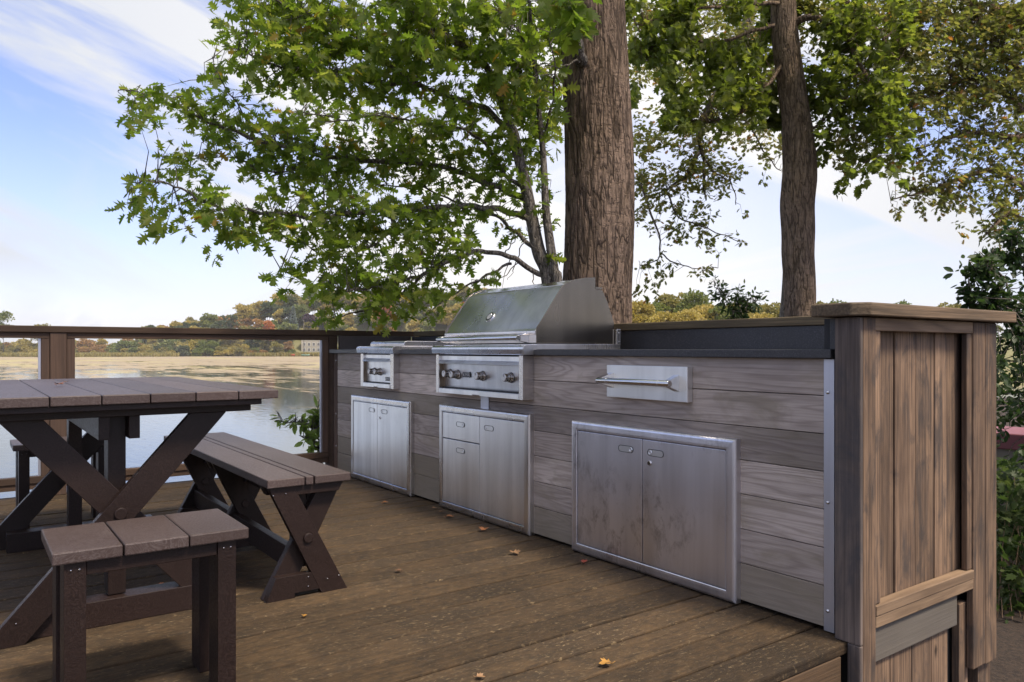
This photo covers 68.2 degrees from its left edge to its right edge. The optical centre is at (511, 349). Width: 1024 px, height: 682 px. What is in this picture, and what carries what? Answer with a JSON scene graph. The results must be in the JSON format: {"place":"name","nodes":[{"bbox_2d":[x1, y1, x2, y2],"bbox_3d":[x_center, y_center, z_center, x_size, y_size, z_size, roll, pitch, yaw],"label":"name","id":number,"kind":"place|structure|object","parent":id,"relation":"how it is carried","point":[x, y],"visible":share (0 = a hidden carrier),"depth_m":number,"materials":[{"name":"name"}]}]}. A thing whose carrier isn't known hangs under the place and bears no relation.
{"place":"outdoors","nodes":[
{"label":"outdoors","id":0,"kind":"place"},
{"bbox_2d":[104,0,579,336],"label":"young oak tree","id":1,"kind":"object","parent":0,"point":[426,39],"visible":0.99,"depth_m":5.63,"materials":[{"name":"green plant"}]},
{"bbox_2d":[0,474,847,681],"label":"deck","id":2,"kind":"structure","parent":0,"point":[460,597],"depth_m":2.55,"materials":[{"name":"brown"}]},
{"bbox_2d":[10,436,103,528],"bbox_3d":[-2.359,0.694,3.972,0.449,0.440,0.302,0,0,-36],"label":"picnic stool","id":3,"kind":"object","parent":2,"relation":"on","point":[24,454],"visible":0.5,"depth_m":3.77,"materials":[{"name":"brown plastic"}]},
{"bbox_2d":[0,377,277,648],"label":"picnic table","id":4,"kind":"object","parent":2,"relation":"on","point":[108,412],"visible":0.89,"depth_m":2.55,"materials":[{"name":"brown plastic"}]},
{"bbox_2d":[41,508,248,681],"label":"picnic stool","id":5,"kind":"object","parent":2,"relation":"on","point":[204,541],"visible":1,"depth_m":1.96,"materials":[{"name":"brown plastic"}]},
{"bbox_2d":[0,325,414,494],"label":"deck railing","id":6,"kind":"object","parent":2,"relation":"on","point":[56,352],"visible":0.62,"depth_m":5.08,"materials":[{"name":"brown wood"}]},
{"bbox_2d":[164,432,349,603],"bbox_3d":[-1.254,0.692,3.501,0.318,0.444,1.737,0,0,-36],"label":"picnic bench","id":7,"kind":"object","parent":2,"relation":"on","point":[301,491],"visible":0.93,"depth_m":2.92,"materials":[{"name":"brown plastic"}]},
{"bbox_2d":[329,316,834,632],"bbox_3d":[0.110,0.511,4.294,0.905,1.305,4.113,0,0,-36],"label":"kitchen counter","id":8,"kind":"object","parent":2,"relation":"on","point":[698,455],"visible":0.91,"depth_m":3.13,"materials":[{"name":"grey"}]},
{"bbox_2d":[354,401,376,478],"bbox_3d":[-1.001,0.616,5.200,0.025,0.501,0.375,0,0,-36],"label":"cabinet door","id":9,"kind":"structure","parent":8,"relation":"in","point":[365,413],"depth_m":5.19,"materials":[{"name":"metal"}]},
{"bbox_2d":[377,404,406,488],"bbox_3d":[-0.769,0.616,4.877,0.028,0.501,0.414,0,0,-36],"label":"cabinet door","id":10,"kind":"structure","parent":8,"relation":"in","point":[391,420],"depth_m":4.86,"materials":[{"name":"metal"}]},
{"bbox_2d":[356,341,444,388],"bbox_3d":[-0.670,0.100,5.178,0.610,0.308,0.550,0,0,-36],"label":"side burner","id":11,"kind":"object","parent":8,"relation":"in","point":[380,370],"visible":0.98,"depth_m":4.99,"materials":[{"name":"metal"}]},
{"bbox_2d":[480,417,523,524],"bbox_3d":[-0.049,0.614,3.885,0.025,0.506,0.392,0,0,-36],"label":"cabinet door","id":12,"kind":"structure","parent":8,"relation":"in","point":[501,440],"depth_m":3.87,"materials":[{"name":"metal"}]},
{"bbox_2d":[432,277,620,399],"bbox_3d":[0.059,-0.062,4.173,0.646,0.619,0.880,0,0,-36],"label":"gas grill","id":13,"kind":"object","parent":8,"relation":"in","point":[501,328],"visible":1,"depth_m":3.92,"materials":[{"name":"metal"}]},
{"bbox_2d":[578,431,642,561],"bbox_3d":[0.419,0.616,3.240,0.025,0.501,0.397,0,0,-36],"label":"cabinet door","id":14,"kind":"structure","parent":8,"relation":"in","point":[610,467],"depth_m":3.22,"materials":[{"name":"metal"}]},
{"bbox_2d":[643,439,725,588],"bbox_3d":[0.657,0.616,2.908,0.028,0.501,0.412,0,0,-36],"label":"cabinet door","id":15,"kind":"structure","parent":8,"relation":"in","point":[684,485],"depth_m":2.89,"materials":[{"name":"metal"}]},
{"bbox_2d":[599,657,614,663],"bbox_3d":[0.272,0.903,2.182,0.042,0.015,0.042,0,0,27],"label":"fallen leaf","id":16,"kind":"object","parent":2,"relation":"on","point":[604,661],"visible":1,"depth_m":2.19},
{"bbox_2d":[0,356,1023,497],"bbox_3d":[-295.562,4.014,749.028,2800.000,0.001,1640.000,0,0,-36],"label":"lake","id":17,"kind":"structure","parent":0,"point":[294,381],"depth_m":86.26,"materials":[{"name":"grey liquid"}]},
{"bbox_2d":[0,352,319,356],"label":"reed bed","id":18,"kind":"object","parent":17,"relation":"in","point":[119,354],"visible":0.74,"depth_m":409.01,"materials":[{"name":"plant"}]},
{"bbox_2d":[202,348,213,354],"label":"green bush","id":19,"kind":"object","parent":17,"relation":"on","point":[207,351],"visible":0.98,"depth_m":424.78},
{"bbox_2d":[222,348,233,354],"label":"golden bush","id":20,"kind":"object","parent":17,"relation":"on","point":[229,351],"visible":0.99,"depth_m":423.55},
{"bbox_2d":[233,347,245,354],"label":"olive bush","id":21,"kind":"object","parent":17,"relation":"on","point":[238,350],"visible":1,"depth_m":421.66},
{"bbox_2d":[0,0,1023,344],"label":"sky","id":22,"kind":"structure","parent":0,"point":[65,260],"materials":[{"name":"blue"}]},
{"bbox_2d":[176,313,1019,352],"bbox_3d":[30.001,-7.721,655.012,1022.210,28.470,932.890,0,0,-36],"label":"hills","id":23,"kind":"structure","parent":0,"point":[360,327],"depth_m":442.11,"materials":[{"name":"plant"}]},
{"bbox_2d":[0,344,10,352],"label":"golden bush","id":24,"kind":"object","parent":23,"relation":"on","point":[1,348],"visible":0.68,"depth_m":422.20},
{"bbox_2d":[0,310,14,351],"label":"shade tree","id":25,"kind":"object","parent":23,"relation":"on","point":[7,315],"visible":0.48,"depth_m":418.77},
{"bbox_2d":[14,338,33,346],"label":"golden bush","id":26,"kind":"object","parent":23,"relation":"on","point":[24,342],"visible":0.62,"depth_m":427.46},
{"bbox_2d":[18,345,33,352],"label":"golden bush","id":27,"kind":"object","parent":23,"relation":"on","point":[24,349],"visible":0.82,"depth_m":422.84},
{"bbox_2d":[30,323,50,342],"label":"round tree","id":28,"kind":"object","parent":23,"relation":"on","point":[45,324],"visible":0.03,"depth_m":429.32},
{"bbox_2d":[77,346,91,352],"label":"russet bush","id":29,"kind":"object","parent":23,"relation":"on","point":[83,349],"visible":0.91,"depth_m":421.25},
{"bbox_2d":[75,338,95,347],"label":"russet bush","id":30,"kind":"object","parent":23,"relation":"on","point":[86,342],"visible":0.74,"depth_m":429.12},
{"bbox_2d":[96,339,107,345],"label":"yellowing tree","id":31,"kind":"object","parent":23,"relation":"on","point":[102,342],"visible":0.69,"depth_m":432.51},
{"bbox_2d":[111,339,134,350],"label":"green bush","id":32,"kind":"object","parent":23,"relation":"on","point":[120,344],"visible":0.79,"depth_m":427.49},
{"bbox_2d":[126,347,139,352],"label":"green bush","id":33,"kind":"object","parent":23,"relation":"on","point":[134,350],"visible":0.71,"depth_m":423.00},
{"bbox_2d":[124,340,144,347],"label":"green bush","id":34,"kind":"object","parent":23,"relation":"on","point":[136,344],"visible":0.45,"depth_m":430.19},
{"bbox_2d":[137,345,151,352],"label":"golden bush","id":35,"kind":"object","parent":23,"relation":"on","point":[142,349],"visible":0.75,"depth_m":423.45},
{"bbox_2d":[146,339,158,344],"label":"yellowing tree","id":36,"kind":"object","parent":23,"relation":"on","point":[151,341],"visible":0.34,"depth_m":437.10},
{"bbox_2d":[155,347,169,352],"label":"olive bush","id":37,"kind":"object","parent":23,"relation":"on","point":[163,350],"visible":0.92,"depth_m":422.67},
{"bbox_2d":[159,339,177,350],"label":"green bush","id":38,"kind":"object","parent":23,"relation":"on","point":[169,342],"visible":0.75,"depth_m":427.99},
{"bbox_2d":[168,320,182,327],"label":"yellowing tree","id":39,"kind":"object","parent":23,"relation":"on","point":[172,324],"visible":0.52,"depth_m":458.68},
{"bbox_2d":[175,345,190,355],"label":"dark tree","id":40,"kind":"object","parent":23,"relation":"on","point":[181,349],"visible":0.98,"depth_m":419.53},
{"bbox_2d":[177,339,198,352],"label":"golden bush","id":41,"kind":"object","parent":23,"relation":"on","point":[191,341],"visible":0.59,"depth_m":428.03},
{"bbox_2d":[191,340,208,349],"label":"green bush","id":42,"kind":"object","parent":23,"relation":"on","point":[202,344],"visible":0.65,"depth_m":430.22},
{"bbox_2d":[199,313,217,327],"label":"round tree","id":43,"kind":"object","parent":23,"relation":"on","point":[208,320],"visible":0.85,"depth_m":463.19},
{"bbox_2d":[206,340,219,350],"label":"round tree","id":44,"kind":"object","parent":23,"relation":"on","point":[211,343],"visible":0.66,"depth_m":431.48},
{"bbox_2d":[209,324,221,327],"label":"dark tree","id":45,"kind":"object","parent":23,"relation":"on","point":[214,326],"visible":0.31,"depth_m":452.59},
{"bbox_2d":[213,320,225,327],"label":"dark tree","id":46,"kind":"object","parent":23,"relation":"on","point":[219,322],"visible":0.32,"depth_m":460.50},
{"bbox_2d":[215,346,227,351],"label":"olive bush","id":47,"kind":"object","parent":23,"relation":"on","point":[220,348],"visible":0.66,"depth_m":429.84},
{"bbox_2d":[219,340,233,347],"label":"yellowing tree","id":48,"kind":"object","parent":23,"relation":"on","point":[226,344],"visible":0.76,"depth_m":440.15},
{"bbox_2d":[222,314,239,346],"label":"tall tree","id":49,"kind":"object","parent":23,"relation":"on","point":[229,323],"visible":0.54,"depth_m":439.62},
{"bbox_2d":[230,340,243,346],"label":"yellowing tree","id":50,"kind":"object","parent":23,"relation":"on","point":[236,343],"visible":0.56,"depth_m":439.23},
{"bbox_2d":[232,303,252,320],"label":"yellowing tree","id":51,"kind":"object","parent":23,"relation":"on","point":[243,311],"visible":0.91,"depth_m":480.79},
{"bbox_2d":[240,344,249,351],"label":"yellowing tree","id":52,"kind":"object","parent":23,"relation":"on","point":[245,346],"visible":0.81,"depth_m":426.37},
{"bbox_2d":[239,317,253,327],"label":"tree","id":53,"kind":"object","parent":23,"relation":"on","point":[247,322],"visible":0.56,"depth_m":464.78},
{"bbox_2d":[239,326,255,341],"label":"olive tree","id":54,"kind":"object","parent":23,"relation":"on","point":[244,327],"visible":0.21,"depth_m":447.02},
{"bbox_2d":[243,340,260,347],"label":"dark tree","id":55,"kind":"object","parent":23,"relation":"on","point":[252,345],"visible":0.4,"depth_m":432.20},
{"bbox_2d":[252,318,263,328],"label":"tree","id":56,"kind":"object","parent":23,"relation":"on","point":[258,322],"visible":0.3,"depth_m":451.40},
{"bbox_2d":[250,300,267,319],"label":"yellowing tree","id":57,"kind":"object","parent":23,"relation":"on","point":[257,312],"visible":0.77,"depth_m":462.09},
{"bbox_2d":[259,340,271,349],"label":"olive tree","id":58,"kind":"object","parent":23,"relation":"on","point":[265,344],"visible":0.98,"depth_m":430.56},
{"bbox_2d":[262,320,274,351],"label":"orange tree","id":59,"kind":"object","parent":23,"relation":"on","point":[269,325],"visible":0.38,"depth_m":428.26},
{"bbox_2d":[260,301,277,319],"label":"dark tree","id":60,"kind":"object","parent":23,"relation":"on","point":[267,307],"visible":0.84,"depth_m":459.62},
{"bbox_2d":[261,320,278,327],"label":"round tree","id":61,"kind":"object","parent":23,"relation":"on","point":[275,323],"visible":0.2,"depth_m":444.97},
{"bbox_2d":[269,341,283,352],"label":"olive tree","id":62,"kind":"object","parent":23,"relation":"on","point":[276,347],"visible":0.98,"depth_m":421.09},
{"bbox_2d":[270,292,284,305],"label":"yellowing tree","id":63,"kind":"object","parent":23,"relation":"on","point":[277,301],"visible":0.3,"depth_m":477.65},
{"bbox_2d":[271,306,284,318],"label":"dark tree","id":64,"kind":"object","parent":23,"relation":"on","point":[275,308],"visible":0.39,"depth_m":456.94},
{"bbox_2d":[272,309,284,324],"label":"yellowing tree","id":65,"kind":"object","parent":23,"relation":"on","point":[278,318],"visible":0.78,"depth_m":449.88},
{"bbox_2d":[277,322,297,341],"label":"round tree","id":66,"kind":"object","parent":23,"relation":"on","point":[287,326],"visible":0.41,"depth_m":437.68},
{"bbox_2d":[279,295,297,307],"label":"dark tree","id":67,"kind":"object","parent":23,"relation":"on","point":[291,301],"visible":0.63,"depth_m":461.06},
{"bbox_2d":[283,341,293,349],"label":"tree","id":68,"kind":"object","parent":23,"relation":"on","point":[288,345],"visible":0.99,"depth_m":430.50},
{"bbox_2d":[281,307,298,323],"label":"dark tree","id":69,"kind":"object","parent":23,"relation":"on","point":[286,313],"visible":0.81,"depth_m":447.87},
{"bbox_2d":[283,293,301,303],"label":"olive tree","id":70,"kind":"object","parent":23,"relation":"on","point":[295,295],"visible":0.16,"depth_m":477.65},
{"bbox_2d":[288,306,298,329],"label":"blue spruce","id":71,"kind":"object","parent":23,"relation":"on","point":[293,314],"visible":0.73,"depth_m":445.31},
{"bbox_2d":[291,303,310,325],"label":"round tree","id":72,"kind":"object","parent":23,"relation":"on","point":[303,308],"visible":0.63,"depth_m":452.87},
{"bbox_2d":[296,299,309,312],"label":"olive tree","id":73,"kind":"object","parent":23,"relation":"on","point":[305,301],"visible":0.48,"depth_m":457.85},
{"bbox_2d":[302,313,315,329],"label":"copper beech","id":74,"kind":"object","parent":23,"relation":"on","point":[307,317],"visible":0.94,"depth_m":444.03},
{"bbox_2d":[301,321,317,329],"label":"olive tree","id":75,"kind":"object","parent":23,"relation":"on","point":[308,323],"visible":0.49,"depth_m":443.11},
{"bbox_2d":[301,340,319,351],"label":"stone house","id":76,"kind":"structure","parent":23,"relation":"on","point":[310,345],"depth_m":433.01,"materials":[{"name":"grey"}]},
{"bbox_2d":[306,290,321,309],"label":"round tree","id":77,"kind":"object","parent":23,"relation":"on","point":[316,304],"visible":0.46,"depth_m":463.30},
{"bbox_2d":[313,310,330,328],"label":"olive tree","id":78,"kind":"object","parent":23,"relation":"on","point":[323,323],"visible":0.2,"depth_m":452.41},
{"bbox_2d":[319,301,332,310],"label":"yellowing tree","id":79,"kind":"object","parent":23,"relation":"on","point":[322,306],"visible":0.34,"depth_m":463.87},
{"bbox_2d":[328,324,349,337],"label":"round tree","id":80,"kind":"object","parent":23,"relation":"on","point":[342,327],"visible":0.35,"depth_m":438.33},
{"bbox_2d":[331,291,347,307],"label":"olive tree","id":81,"kind":"object","parent":23,"relation":"on","point":[342,298],"visible":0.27,"depth_m":465.22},
{"bbox_2d":[342,312,354,324],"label":"yellowing tree","id":82,"kind":"object","parent":23,"relation":"on","point":[348,320],"visible":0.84,"depth_m":445.03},
{"bbox_2d":[342,293,354,311],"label":"olive tree","id":83,"kind":"object","parent":23,"relation":"on","point":[348,301],"visible":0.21,"depth_m":461.34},
{"bbox_2d":[351,295,365,311],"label":"yellowing tree","id":84,"kind":"object","parent":23,"relation":"on","point":[359,304],"visible":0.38,"depth_m":448.14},
{"bbox_2d":[354,308,367,324],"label":"dark tree","id":85,"kind":"object","parent":23,"relation":"on","point":[357,321],"visible":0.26,"depth_m":437.09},
{"bbox_2d":[395,306,410,330],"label":"dark tree","id":86,"kind":"object","parent":23,"relation":"on","point":[403,323],"visible":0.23,"depth_m":436.81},
{"bbox_2d":[407,320,422,331],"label":"yellowing tree","id":87,"kind":"object","parent":23,"relation":"on","point":[412,325],"visible":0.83,"depth_m":433.81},
{"bbox_2d":[410,307,428,319],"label":"round tree","id":88,"kind":"object","parent":23,"relation":"on","point":[420,316],"visible":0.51,"depth_m":446.29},
{"bbox_2d":[418,321,434,330],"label":"round tree","id":89,"kind":"object","parent":23,"relation":"on","point":[424,327],"visible":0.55,"depth_m":433.68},
{"bbox_2d":[427,307,442,328],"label":"olive tree","id":90,"kind":"object","parent":23,"relation":"on","point":[434,310],"visible":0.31,"depth_m":441.05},
{"bbox_2d":[437,307,453,324],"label":"yellowing tree","id":91,"kind":"object","parent":23,"relation":"on","point":[448,319],"visible":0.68,"depth_m":435.46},
{"bbox_2d":[450,302,460,319],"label":"yellowing tree","id":92,"kind":"object","parent":23,"relation":"on","point":[456,306],"visible":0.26,"depth_m":435.38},
{"bbox_2d":[456,285,473,301],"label":"olive tree","id":93,"kind":"object","parent":23,"relation":"on","point":[462,292],"visible":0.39,"depth_m":455.73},
{"bbox_2d":[626,0,807,316],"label":"bronze oak tree","id":94,"kind":"object","parent":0,"point":[690,163],"visible":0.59,"depth_m":10.78,"materials":[{"name":"green plant"}]},
{"bbox_2d":[990,397,1023,681],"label":"ground","id":95,"kind":"structure","parent":0,"point":[1012,575],"depth_m":4.08,"materials":[{"name":"plant"}]},
{"bbox_2d":[269,396,322,463],"bbox_3d":[-1.729,0.693,6.238,0.521,0.634,0.273,0,0,-22],"label":"leafy shoot","id":96,"kind":"object","parent":95,"relation":"on","point":[312,422],"visible":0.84,"depth_m":6.22,"materials":[{"name":"green plant"}]},
{"bbox_2d":[535,0,634,323],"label":"oak tree","id":97,"kind":"object","parent":95,"relation":"on","point":[590,36],"visible":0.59,"depth_m":6.14,"materials":[{"name":"brown plant"}]},
{"bbox_2d":[701,271,768,318],"bbox_3d":[2.505,-0.341,8.496,0.817,1.077,0.339,0,0,3],"label":"willow shrub","id":98,"kind":"object","parent":95,"relation":"on","point":[740,312],"visible":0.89,"depth_m":8.47,"materials":[{"name":"green plant"}]},
{"bbox_2d":[625,0,923,316],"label":"maple tree","id":99,"kind":"object","parent":95,"relation":"on","point":[880,93],"visible":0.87,"depth_m":8.49,"materials":[{"name":"green plant"}]},
{"bbox_2d":[796,0,1023,250],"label":"red oak tree","id":100,"kind":"object","parent":95,"relation":"on","point":[998,26],"visible":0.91,"depth_m":9.08,"materials":[{"name":"green plant"}]},
{"bbox_2d":[811,302,1015,681],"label":"end wall","id":101,"kind":"structure","parent":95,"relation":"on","point":[915,493],"depth_m":2.58,"materials":[{"name":"brown wood"}]},
{"bbox_2d":[943,220,1023,561],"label":"beech shrub","id":102,"kind":"object","parent":95,"relation":"on","point":[983,268],"visible":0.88,"depth_m":4.90,"materials":[{"name":"green plant"}]},
{"bbox_2d":[996,426,1023,505],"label":"garden box","id":103,"kind":"object","parent":95,"relation":"on","point":[1015,434],"depth_m":6.60,"materials":[{"name":"red paint"}]},
{"bbox_2d":[996,478,1023,619],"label":"shrub","id":104,"kind":"object","parent":95,"relation":"on","point":[1022,568],"visible":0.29,"depth_m":4.26,"materials":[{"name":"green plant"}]},
{"bbox_2d":[996,345,1023,385],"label":"bank","id":105,"kind":"structure","parent":0,"point":[1009,353],"depth_m":105.06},
{"bbox_2d":[632,300,659,322],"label":"yellow bank tree","id":106,"kind":"object","parent":105,"relation":"on","point":[642,312],"visible":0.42,"depth_m":110.39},
{"bbox_2d":[645,311,677,322],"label":"yellow bank tree","id":107,"kind":"object","parent":105,"relation":"on","point":[666,316],"visible":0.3,"depth_m":103.85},
{"bbox_2d":[650,301,672,314],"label":"green bank tree","id":108,"kind":"object","parent":105,"relation":"on","point":[658,307],"visible":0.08,"depth_m":124.47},
{"bbox_2d":[655,292,690,312],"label":"tree","id":109,"kind":"object","parent":105,"relation":"on","point":[672,300],"visible":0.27,"depth_m":126.73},
{"bbox_2d":[669,308,704,321],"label":"yellow bank tree","id":110,"kind":"object","parent":105,"relation":"on","point":[688,315],"visible":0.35,"depth_m":102.46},
{"bbox_2d":[673,288,712,312],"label":"green bank tree","id":111,"kind":"object","parent":105,"relation":"on","point":[698,297],"visible":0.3,"depth_m":121.10,"materials":[{"name":"plant"}]},
{"bbox_2d":[692,304,721,319],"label":"yellow bank tree","id":112,"kind":"object","parent":105,"relation":"on","point":[702,310],"visible":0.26,"depth_m":110.71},
{"bbox_2d":[707,305,729,319],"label":"green bank tree","id":113,"kind":"object","parent":105,"relation":"on","point":[718,315],"visible":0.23,"depth_m":109.05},
{"bbox_2d":[744,312,776,318],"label":"yellow bank tree","id":114,"kind":"object","parent":105,"relation":"on","point":[763,315],"visible":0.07,"depth_m":104.97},
{"bbox_2d":[753,301,779,316],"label":"tree","id":115,"kind":"object","parent":105,"relation":"on","point":[766,308],"visible":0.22,"depth_m":118.99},
{"bbox_2d":[826,298,845,303],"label":"green bank tree","id":116,"kind":"object","parent":105,"relation":"on","point":[837,301],"visible":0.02,"depth_m":126.15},
{"bbox_2d":[936,302,962,307],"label":"tree","id":117,"kind":"object","parent":105,"relation":"on","point":[944,304],"visible":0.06,"depth_m":127.31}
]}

